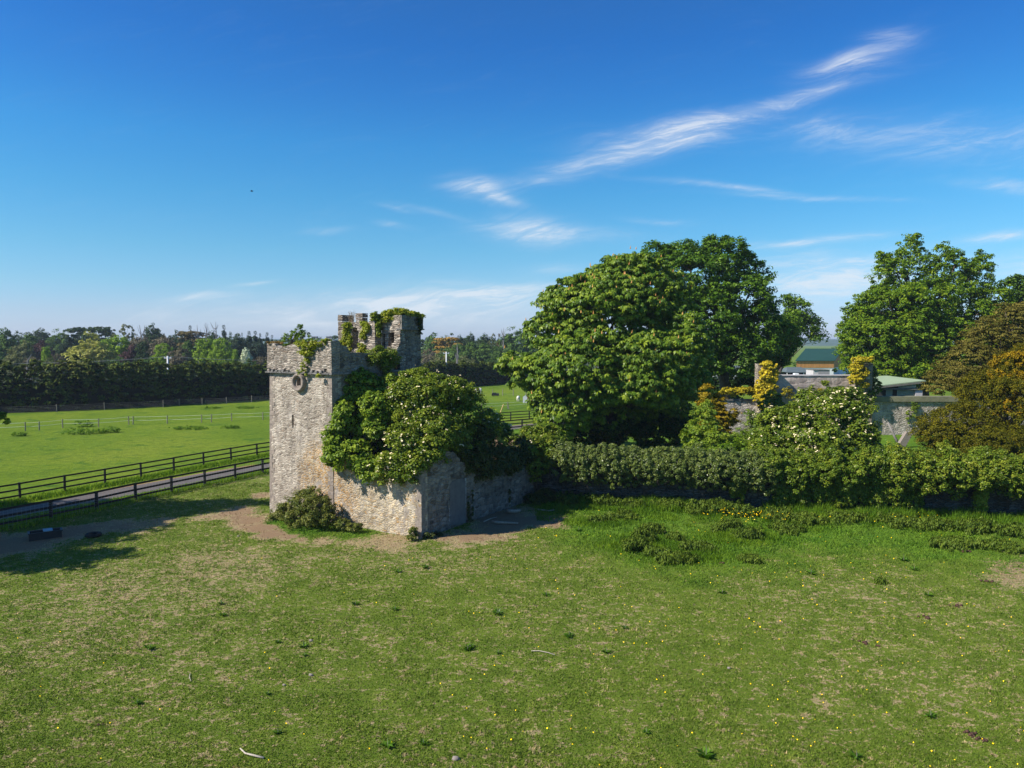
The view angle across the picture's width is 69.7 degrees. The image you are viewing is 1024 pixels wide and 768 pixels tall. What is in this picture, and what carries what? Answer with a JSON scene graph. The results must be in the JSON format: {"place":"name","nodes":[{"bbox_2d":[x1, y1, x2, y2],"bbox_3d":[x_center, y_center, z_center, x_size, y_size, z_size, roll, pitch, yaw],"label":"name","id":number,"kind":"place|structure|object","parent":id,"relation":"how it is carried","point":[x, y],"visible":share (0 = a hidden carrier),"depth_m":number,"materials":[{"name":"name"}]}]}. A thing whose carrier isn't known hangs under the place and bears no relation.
{"place":"outdoors","nodes":[
{"label":"outdoors","id":0,"kind":"place"},
{"bbox_2d":[0,422,553,518],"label":"road","id":1,"kind":"structure","parent":0,"point":[36,506],"depth_m":54.99,"materials":[{"name":"asphalt"}]},
{"bbox_2d":[2,362,599,382],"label":"woodland floor","id":2,"kind":"structure","parent":0,"point":[587,364],"depth_m":289.23,"materials":[{"name":"green plant"}]},
{"bbox_2d":[0,327,18,359],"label":"broadleaf tree","id":3,"kind":"object","parent":2,"relation":"on","point":[5,341],"visible":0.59,"depth_m":233.82,"materials":[{"name":"green plant"}]},
{"bbox_2d":[4,340,35,369],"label":"broadleaf tree","id":4,"kind":"object","parent":2,"relation":"on","point":[19,349],"visible":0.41,"depth_m":224.13,"materials":[{"name":"green plant"}]},
{"bbox_2d":[44,328,74,360],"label":"broadleaf tree","id":5,"kind":"object","parent":2,"relation":"on","point":[53,339],"visible":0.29,"depth_m":297.87,"materials":[{"name":"green plant"}]},
{"bbox_2d":[61,331,119,373],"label":"broadleaf tree","id":6,"kind":"object","parent":2,"relation":"on","point":[91,351],"visible":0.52,"depth_m":210.16,"materials":[{"name":"green plant"}]},
{"bbox_2d":[81,326,115,348],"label":"umbrella pine","id":7,"kind":"object","parent":2,"relation":"on","point":[106,331],"visible":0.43,"depth_m":287.75,"materials":[{"name":"green plant"}]},
{"bbox_2d":[97,335,132,377],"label":"broadleaf tree","id":8,"kind":"object","parent":2,"relation":"on","point":[111,342],"visible":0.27,"depth_m":220.74,"materials":[{"name":"green plant"}]},
{"bbox_2d":[144,323,168,365],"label":"broadleaf tree","id":9,"kind":"object","parent":2,"relation":"on","point":[152,334],"visible":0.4,"depth_m":282.29,"materials":[{"name":"green plant"}]},
{"bbox_2d":[146,334,176,362],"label":"broadleaf tree","id":10,"kind":"object","parent":2,"relation":"on","point":[167,340],"visible":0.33,"depth_m":260.19,"materials":[{"name":"green plant"}]},
{"bbox_2d":[149,342,174,378],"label":"broadleaf tree","id":11,"kind":"object","parent":2,"relation":"on","point":[161,355],"visible":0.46,"depth_m":211.03,"materials":[{"name":"green plant"}]},
{"bbox_2d":[165,344,191,377],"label":"bare thicket","id":12,"kind":"object","parent":2,"relation":"on","point":[176,359],"visible":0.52,"depth_m":205.29,"materials":[{"name":"brown plant"}]},
{"bbox_2d":[176,331,209,364],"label":"cedar tree","id":13,"kind":"object","parent":2,"relation":"on","point":[189,335],"visible":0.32,"depth_m":259.37,"materials":[{"name":"green plant"}]},
{"bbox_2d":[191,338,215,372],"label":"broadleaf tree","id":14,"kind":"object","parent":2,"relation":"on","point":[204,349],"visible":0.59,"depth_m":220.34,"materials":[{"name":"green plant"}]},
{"bbox_2d":[207,337,233,371],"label":"broadleaf tree","id":15,"kind":"object","parent":2,"relation":"on","point":[220,352],"visible":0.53,"depth_m":215.84,"materials":[{"name":"green plant"}]},
{"bbox_2d":[246,341,266,362],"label":"evergreen oak","id":16,"kind":"object","parent":2,"relation":"on","point":[256,353],"visible":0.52,"depth_m":258.32,"materials":[{"name":"green plant"}]},
{"bbox_2d":[2,332,537,368],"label":"distant wood","id":17,"kind":"object","parent":2,"relation":"on","point":[422,344],"visible":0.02,"depth_m":348.49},
{"bbox_2d":[0,354,558,412],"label":"conifer hedge","id":18,"kind":"object","parent":2,"relation":"on","point":[66,390],"visible":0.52,"depth_m":125.49,"materials":[{"name":"plant"}]},
{"bbox_2d":[431,337,462,359],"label":"golden cedar","id":19,"kind":"object","parent":2,"relation":"on","point":[438,341],"visible":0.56,"depth_m":297.69,"materials":[{"name":"yellow plant"}]},
{"bbox_2d":[455,342,480,362],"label":"broadleaf tree","id":20,"kind":"object","parent":2,"relation":"on","point":[470,353],"visible":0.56,"depth_m":270.59,"materials":[{"name":"green plant"}]},
{"bbox_2d":[474,342,497,363],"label":"broadleaf tree","id":21,"kind":"object","parent":2,"relation":"on","point":[485,349],"visible":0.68,"depth_m":270.17,"materials":[{"name":"green plant"}]},
{"bbox_2d":[495,326,533,356],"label":"ivy clad tree","id":22,"kind":"object","parent":2,"relation":"on","point":[510,341],"visible":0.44,"depth_m":289.50,"materials":[{"name":"green plant"}]},
{"bbox_2d":[17,338,953,345],"bbox_3d":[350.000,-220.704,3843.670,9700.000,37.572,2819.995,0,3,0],"label":"hills","id":23,"kind":"structure","parent":0,"point":[832,342],"depth_m":2740.32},
{"bbox_2d":[0,346,1011,525],"bbox_3d":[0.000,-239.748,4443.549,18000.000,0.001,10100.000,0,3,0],"label":"ground","id":24,"kind":"structure","parent":0,"point":[48,450],"depth_m":84.35,"materials":[{"name":"plant"}]},
{"bbox_2d":[0,427,530,532],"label":"verge grass","id":25,"kind":"structure","parent":24,"relation":"on","point":[94,486],"depth_m":53.29,"materials":[{"name":"plant"}]},
{"bbox_2d":[0,410,531,498],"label":"rail fence","id":26,"kind":"object","parent":24,"relation":"on","point":[64,487],"visible":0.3,"depth_m":58.87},
{"bbox_2d":[0,418,536,528],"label":"rail fence","id":27,"kind":"object","parent":24,"relation":"on","point":[96,498],"visible":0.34,"depth_m":50.50,"materials":[{"name":"wood"}]},
{"bbox_2d":[493,245,716,453],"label":"chestnut tree","id":28,"kind":"object","parent":24,"relation":"on","point":[628,377],"visible":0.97,"depth_m":66.32,"materials":[{"name":"green plant"}]},
{"bbox_2d":[679,399,731,450],"bbox_3d":[14.857,4.622,56.586,3.816,6.819,4.470,0,3,0],"label":"green sapling","id":29,"kind":"object","parent":24,"relation":"on","point":[705,432],"visible":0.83,"depth_m":56.44,"materials":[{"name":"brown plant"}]},
{"bbox_2d":[640,233,791,398],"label":"sycamore tree","id":30,"kind":"object","parent":24,"relation":"on","point":[730,313],"visible":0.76,"depth_m":94.56,"materials":[{"name":"green plant"}]},
{"bbox_2d":[695,383,741,436],"bbox_3d":[17.158,3.791,62.221,4.098,7.850,3.504,-2,4,-36],"label":"golden conifer","id":31,"kind":"object","parent":24,"relation":"on","point":[727,419],"visible":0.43,"depth_m":61.73,"materials":[{"name":"yellow plant"}]},
{"bbox_2d":[678,362,780,402],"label":"shaded thicket","id":32,"kind":"object","parent":24,"relation":"on","point":[736,382],"visible":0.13,"depth_m":105.82,"materials":[{"name":"green wood"}]},
{"bbox_2d":[754,312,803,378],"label":"sunlit tree","id":33,"kind":"object","parent":24,"relation":"on","point":[795,339],"visible":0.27,"depth_m":105.31,"materials":[{"name":"green plant"}]},
{"bbox_2d":[776,293,831,373],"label":"pale tree","id":34,"kind":"object","parent":24,"relation":"on","point":[804,320],"visible":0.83,"depth_m":148.45,"materials":[{"name":"green plant"}]},
{"bbox_2d":[775,375,851,427],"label":"ashlar wall","id":35,"kind":"structure","parent":24,"relation":"on","point":[794,382],"depth_m":87.73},
{"bbox_2d":[852,362,872,434],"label":"stone pillar","id":36,"kind":"structure","parent":24,"relation":"on","point":[869,366],"depth_m":86.52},
{"bbox_2d":[847,355,873,387],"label":"ochre creeper","id":37,"kind":"object","parent":36,"relation":"attached to","point":[858,368],"visible":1,"depth_m":85.65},
{"bbox_2d":[866,361,883,402],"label":"pillar ivy","id":38,"kind":"object","parent":36,"relation":"attached to","point":[877,387],"visible":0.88,"depth_m":86.68,"materials":[{"name":"green plant"}]},
{"bbox_2d":[872,376,925,395],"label":"slatted shed","id":39,"kind":"structure","parent":24,"relation":"on","point":[895,386],"depth_m":94.35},
{"bbox_2d":[832,232,1018,395],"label":"lime tree","id":40,"kind":"object","parent":24,"relation":"on","point":[912,340],"visible":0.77,"depth_m":109.69,"materials":[{"name":"green plant"}]},
{"bbox_2d":[993,273,1023,395],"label":"dark oak","id":41,"kind":"object","parent":24,"relation":"on","point":[1017,280],"visible":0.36,"depth_m":116.61,"materials":[{"name":"green plant"}]},
{"bbox_2d":[0,429,1023,767],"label":"pasture","id":42,"kind":"structure","parent":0,"point":[26,545],"depth_m":26.79,"materials":[{"name":"plant"}]},
{"bbox_2d":[27,527,62,540],"bbox_3d":[-26.251,8.431,41.315,1.640,0.470,0.760,-2,4,-35],"label":"water trough","id":43,"kind":"object","parent":42,"relation":"on","point":[43,534],"visible":1,"depth_m":41.15,"materials":[{"name":"black plastic"}]},
{"bbox_2d":[265,485,337,529],"bbox_3d":[-12.764,7.428,44.061,6.118,2.610,2.643,3,4,41],"label":"bramble bush","id":44,"kind":"object","parent":42,"relation":"on","point":[310,514],"visible":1,"depth_m":43.29,"materials":[{"name":"green plant"}]},
{"bbox_2d":[265,313,424,520],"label":"stone tower","id":45,"kind":"structure","parent":42,"relation":"on","point":[301,406],"depth_m":45.95,"materials":[{"name":"stone"}]},
{"bbox_2d":[281,324,321,345],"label":"shrub","id":46,"kind":"object","parent":45,"relation":"on","point":[300,334],"visible":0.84,"depth_m":46.01,"materials":[{"name":"green plant"}]},
{"bbox_2d":[293,338,331,376],"bbox_3d":[-12.164,-1.585,44.510,2.823,2.417,0.805,2,4,26],"label":"parapet ivy","id":47,"kind":"object","parent":45,"relation":"attached to","point":[305,352],"visible":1,"depth_m":44.47,"materials":[{"name":"green plant"}]},
{"bbox_2d":[340,322,353,351],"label":"screen wall ivy","id":48,"kind":"object","parent":45,"relation":"attached to","point":[346,330],"visible":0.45,"depth_m":50.53,"materials":[{"name":"green plant"}]},
{"bbox_2d":[356,320,370,352],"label":"climbing ivy","id":49,"kind":"object","parent":45,"relation":"attached to","point":[365,325],"visible":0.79,"depth_m":49.77,"materials":[{"name":"green plant"}]},
{"bbox_2d":[364,345,402,373],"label":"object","id":50,"kind":"object","parent":45,"relation":"on","point":[386,356],"visible":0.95,"depth_m":47.24,"materials":[{"name":"green plant"}]},
{"bbox_2d":[380,307,425,322],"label":"turret ivy","id":51,"kind":"object","parent":45,"relation":"on","point":[387,314],"visible":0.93,"depth_m":49.56,"materials":[{"name":"green plant"}]},
{"bbox_2d":[334,516,363,531],"bbox_3d":[-9.545,8.114,42.339,1.984,0.855,1.044,2,4,29],"label":"bramble tail","id":52,"kind":"object","parent":42,"relation":"on","point":[339,521],"visible":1,"depth_m":42.24},
{"bbox_2d":[319,366,415,485],"bbox_3d":[-8.395,3.720,45.602,6.064,9.862,8.171,0,3,0],"label":"ash sapling","id":53,"kind":"object","parent":42,"relation":"on","point":[368,418],"visible":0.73,"depth_m":43.55,"materials":[{"name":"green plant"}]},
{"bbox_2d":[334,451,534,538],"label":"ruined outbuilding","id":54,"kind":"structure","parent":42,"relation":"on","point":[436,499],"depth_m":43.08,"materials":[{"name":"stone"}]},
{"bbox_2d":[449,479,465,525],"bbox_3d":[-3.240,7.045,43.774,0.045,2.800,1.580,2,4,32],"label":"blocked doorway","id":55,"kind":"structure","parent":54,"relation":"in","point":[457,494],"depth_m":43.76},
{"bbox_2d":[449,419,539,483],"bbox_3d":[-1.542,4.276,47.725,3.744,3.956,9.563,2,4,32],"label":"ivy mound","id":56,"kind":"object","parent":54,"relation":"on","point":[509,460],"visible":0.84,"depth_m":46.35,"materials":[{"name":"green plant"}]},
{"bbox_2d":[367,367,505,485],"bbox_3d":[-4.541,3.769,45.411,6.255,9.853,11.491,1,4,23],"label":"elder bush","id":57,"kind":"object","parent":42,"relation":"on","point":[427,433],"visible":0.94,"depth_m":43.35,"materials":[{"name":"green plant"}]},
{"bbox_2d":[495,423,519,446],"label":"elder sprays","id":58,"kind":"object","parent":42,"relation":"on","point":[507,436],"visible":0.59,"depth_m":53.14,"materials":[{"name":"green plant"}]},
{"bbox_2d":[522,487,558,504],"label":"junction brambles","id":59,"kind":"object","parent":42,"relation":"on","point":[539,495],"visible":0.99,"depth_m":50.15,"materials":[{"name":"green plant"}]},
{"bbox_2d":[519,418,568,491],"bbox_3d":[1.939,5.388,52.012,4.169,5.789,3.948,-1,3,-18],"label":"ivy clump","id":60,"kind":"object","parent":42,"relation":"on","point":[546,442],"visible":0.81,"depth_m":50.91,"materials":[{"name":"green plant"}]},
{"bbox_2d":[579,492,620,506],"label":"nettle bed","id":61,"kind":"object","parent":42,"relation":"on","point":[605,498],"visible":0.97,"depth_m":49.48,"materials":[{"name":"green plant"}]},
{"bbox_2d":[606,506,639,520],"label":"nettle bed","id":62,"kind":"object","parent":42,"relation":"on","point":[625,513],"visible":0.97,"depth_m":45.85,"materials":[{"name":"green plant"}]},
{"bbox_2d":[558,406,696,452],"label":"dark undergrowth","id":63,"kind":"object","parent":42,"relation":"on","point":[636,432],"visible":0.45,"depth_m":68.66,"materials":[{"name":"green plant"}]},
{"bbox_2d":[616,496,652,509],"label":"nettle bed","id":64,"kind":"object","parent":42,"relation":"on","point":[627,501],"visible":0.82,"depth_m":48.55,"materials":[{"name":"green plant"}]},
{"bbox_2d":[620,534,652,551],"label":"thistle clump","id":65,"kind":"object","parent":42,"relation":"on","point":[636,544],"visible":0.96,"depth_m":38.44,"materials":[{"name":"green plant"}]},
{"bbox_2d":[639,544,671,556],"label":"thistle clump","id":66,"kind":"object","parent":42,"relation":"on","point":[650,550],"visible":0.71,"depth_m":37.69,"materials":[{"name":"green plant"}]},
{"bbox_2d":[650,496,687,511],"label":"nettle bed","id":67,"kind":"object","parent":42,"relation":"on","point":[669,501],"visible":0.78,"depth_m":48.36,"materials":[{"name":"green plant"}]},
{"bbox_2d":[665,549,701,564],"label":"thistle clump","id":68,"kind":"object","parent":42,"relation":"on","point":[685,556],"visible":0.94,"depth_m":36.53,"materials":[{"name":"green plant"}]},
{"bbox_2d":[677,538,715,551],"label":"thistle clump","id":69,"kind":"object","parent":42,"relation":"on","point":[690,545],"visible":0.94,"depth_m":38.70,"materials":[{"name":"green plant"}]},
{"bbox_2d":[677,497,730,514],"bbox_3d":[12.620,7.819,47.308,3.290,1.193,2.649,-1,4,-25],"label":"nettle bed","id":70,"kind":"object","parent":42,"relation":"on","point":[704,505],"visible":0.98,"depth_m":46.98,"materials":[{"name":"green plant"}]},
{"bbox_2d":[680,437,747,460],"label":"garden undergrowth","id":71,"kind":"object","parent":42,"relation":"on","point":[727,444],"visible":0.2,"depth_m":54.73,"materials":[{"name":"green plant"}]},
{"bbox_2d":[718,399,755,432],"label":"walled garden wall","id":72,"kind":"structure","parent":42,"relation":"on","point":[741,405],"depth_m":87.30,"materials":[{"name":"stone"}]},
{"bbox_2d":[718,500,762,518],"bbox_3d":[14.501,7.935,46.771,2.531,1.055,2.740,0,3,0],"label":"nettle bed","id":73,"kind":"object","parent":42,"relation":"on","point":[740,508],"visible":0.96,"depth_m":46.32,"materials":[{"name":"green plant"}]},
{"bbox_2d":[728,409,758,450],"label":"thin shrub","id":74,"kind":"object","parent":42,"relation":"on","point":[744,433],"visible":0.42,"depth_m":57.88,"materials":[{"name":"green plant"}]},
{"bbox_2d":[730,523,765,539],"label":"thistle clump","id":75,"kind":"object","parent":42,"relation":"on","point":[751,532],"visible":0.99,"depth_m":40.90,"materials":[{"name":"green plant"}]},
{"bbox_2d":[736,552,761,564],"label":"thistle clump","id":76,"kind":"object","parent":42,"relation":"on","point":[752,558],"visible":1,"depth_m":36.61,"materials":[{"name":"green plant"}]},
{"bbox_2d":[754,364,775,414],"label":"stone pillar","id":77,"kind":"structure","parent":42,"relation":"on","point":[757,374],"depth_m":86.67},
{"bbox_2d":[719,386,755,396],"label":"golden creeper","id":78,"kind":"object","parent":77,"relation":"on","point":[736,391],"visible":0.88,"depth_m":86.92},
{"bbox_2d":[752,360,778,407],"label":"yellow creeper","id":79,"kind":"object","parent":77,"relation":"attached to","point":[767,376],"visible":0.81,"depth_m":85.81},
{"bbox_2d":[756,391,784,412],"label":"dark shrub","id":80,"kind":"object","parent":42,"relation":"on","point":[776,401],"visible":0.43,"depth_m":79.57,"materials":[{"name":"green plant"}]},
{"bbox_2d":[755,504,793,521],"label":"nettle bed","id":81,"kind":"object","parent":42,"relation":"on","point":[772,512],"visible":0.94,"depth_m":45.36,"materials":[{"name":"green plant"}]},
{"bbox_2d":[532,492,1023,569],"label":"rough grass","id":82,"kind":"structure","parent":42,"relation":"on","point":[728,537],"depth_m":45.02,"materials":[{"name":"plant"}]},
{"bbox_2d":[534,460,1023,515],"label":"garden wall","id":83,"kind":"structure","parent":42,"relation":"on","point":[1002,503],"depth_m":49.33,"materials":[{"name":"stone"}]},
{"bbox_2d":[549,440,778,496],"bbox_3d":[9.991,6.144,49.332,15.181,4.583,3.146,1,3,9],"label":"ivy hedge","id":84,"kind":"object","parent":83,"relation":"attached to","point":[662,457],"visible":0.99,"depth_m":48.56,"materials":[{"name":"green plant"}]},
{"bbox_2d":[727,472,746,503],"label":"hanging ivy","id":85,"kind":"object","parent":83,"relation":"attached to","point":[740,494],"visible":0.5,"depth_m":48.40,"materials":[{"name":"green plant"}]},
{"bbox_2d":[770,476,812,506],"bbox_3d":[18.334,6.842,47.916,3.040,2.534,0.888,0,3,0],"label":"hanging ivy","id":86,"kind":"object","parent":83,"relation":"hanging from","point":[784,493],"visible":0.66,"depth_m":47.75,"materials":[{"name":"green plant"}]},
{"bbox_2d":[810,473,842,506],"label":"hanging ivy","id":87,"kind":"object","parent":83,"relation":"hanging from","point":[821,494],"visible":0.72,"depth_m":47.36,"materials":[{"name":"green plant"}]},
{"bbox_2d":[749,442,908,494],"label":"ivy bank","id":88,"kind":"structure","parent":83,"relation":"on","point":[838,464],"depth_m":46.69,"materials":[{"name":"green plant"}]},
{"bbox_2d":[835,475,880,509],"bbox_3d":[22.329,6.872,47.182,3.109,2.758,0.912,0,3,0],"label":"hanging ivy","id":89,"kind":"object","parent":83,"relation":"attached to","point":[863,491],"visible":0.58,"depth_m":47.01,"materials":[{"name":"green plant"}]},
{"bbox_2d":[868,477,927,510],"bbox_3d":[24.617,6.909,46.754,3.787,2.981,0.896,0,3,0],"label":"hanging ivy","id":90,"kind":"object","parent":83,"relation":"attached to","point":[907,498],"visible":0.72,"depth_m":46.60,"materials":[{"name":"green plant"}]},
{"bbox_2d":[880,439,1023,500],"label":"hedge","id":91,"kind":"object","parent":83,"relation":"on","point":[980,466],"visible":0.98,"depth_m":45.17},
{"bbox_2d":[971,486,989,512],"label":"hanging ivy","id":92,"kind":"object","parent":83,"relation":"attached to","point":[980,501],"visible":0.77,"depth_m":45.77,"materials":[{"name":"green plant"}]},
{"bbox_2d":[767,521,808,536],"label":"nettle bed","id":93,"kind":"object","parent":42,"relation":"on","point":[782,527],"visible":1,"depth_m":42.51,"materials":[{"name":"green plant"}]},
{"bbox_2d":[775,510,837,526],"bbox_3d":[17.737,8.159,44.678,3.022,0.800,3.273,0,3,0],"label":"nettle bed","id":94,"kind":"object","parent":42,"relation":"on","point":[809,519],"visible":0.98,"depth_m":44.27,"materials":[{"name":"green plant"}]},
{"bbox_2d":[745,383,884,481],"bbox_3d":[21.132,4.234,50.952,10.217,8.288,8.568,0,3,0],"label":"flowering elder","id":95,"kind":"object","parent":42,"relation":"on","point":[802,423],"visible":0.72,"depth_m":50.42,"materials":[{"name":"green plant"}]},
{"bbox_2d":[820,508,871,524],"bbox_3d":[20.482,8.125,45.151,2.948,0.801,2.734,0,3,0],"label":"nettle bed","id":96,"kind":"object","parent":42,"relation":"on","point":[848,517],"visible":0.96,"depth_m":44.78,"materials":[{"name":"green plant"}]},
{"bbox_2d":[873,510,928,529],"bbox_3d":[23.374,8.179,44.097,2.943,0.811,3.106,2,4,33],"label":"nettle bed","id":97,"kind":"object","parent":42,"relation":"on","point":[902,521],"visible":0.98,"depth_m":43.58,"materials":[{"name":"green plant"}]},
{"bbox_2d":[905,513,959,531],"bbox_3d":[24.985,8.178,43.714,3.075,0.883,2.965,0,3,0],"label":"nettle bed","id":98,"kind":"object","parent":42,"relation":"on","point":[933,522],"visible":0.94,"depth_m":42.92,"materials":[{"name":"green plant"}]},
{"bbox_2d":[871,396,1023,434],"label":"boundary wall","id":99,"kind":"structure","parent":42,"relation":"on","point":[892,410],"depth_m":87.31,"materials":[{"name":"stone"}]},
{"bbox_2d":[927,534,979,551],"bbox_3d":[23.775,8.515,39.575,2.221,0.680,3.019,3,4,43],"label":"nettle bed","id":100,"kind":"object","parent":42,"relation":"on","point":[951,542],"visible":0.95,"depth_m":39.21,"materials":[{"name":"green plant"}]},
{"bbox_2d":[906,342,1023,463],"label":"golden yew","id":101,"kind":"object","parent":42,"relation":"on","point":[998,429],"visible":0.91,"depth_m":58.53,"materials":[{"name":"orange plant"}]},
{"bbox_2d":[918,301,1023,442],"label":"brown cedar","id":102,"kind":"object","parent":42,"relation":"on","point":[1008,337],"visible":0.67,"depth_m":76.44,"materials":[{"name":"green plant"}]},
{"bbox_2d":[952,515,1012,537],"bbox_3d":[27.030,8.212,42.314,3.061,0.949,2.796,-1,3,-20],"label":"nettle bed","id":103,"kind":"object","parent":42,"relation":"on","point":[980,525],"visible":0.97,"depth_m":42.20,"materials":[{"name":"green plant"}]},
{"bbox_2d":[963,535,1023,554],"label":"nettle bed","id":104,"kind":"object","parent":42,"relation":"on","point":[1005,545],"visible":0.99,"depth_m":38.76,"materials":[{"name":"green plant"}]},
{"bbox_2d":[995,520,1023,539],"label":"nettle bed","id":105,"kind":"object","parent":42,"relation":"on","point":[1017,529],"visible":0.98,"depth_m":41.35,"materials":[{"name":"green plant"}]},
{"bbox_2d":[0,0,1023,340],"label":"sky","id":106,"kind":"structure","parent":0,"point":[449,162],"materials":[{"name":"blue"}]},
{"bbox_2d":[795,349,849,374],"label":"farm barn","id":107,"kind":"structure","parent":0,"point":[816,359],"depth_m":241.55,"materials":[{"name":"green metal"}]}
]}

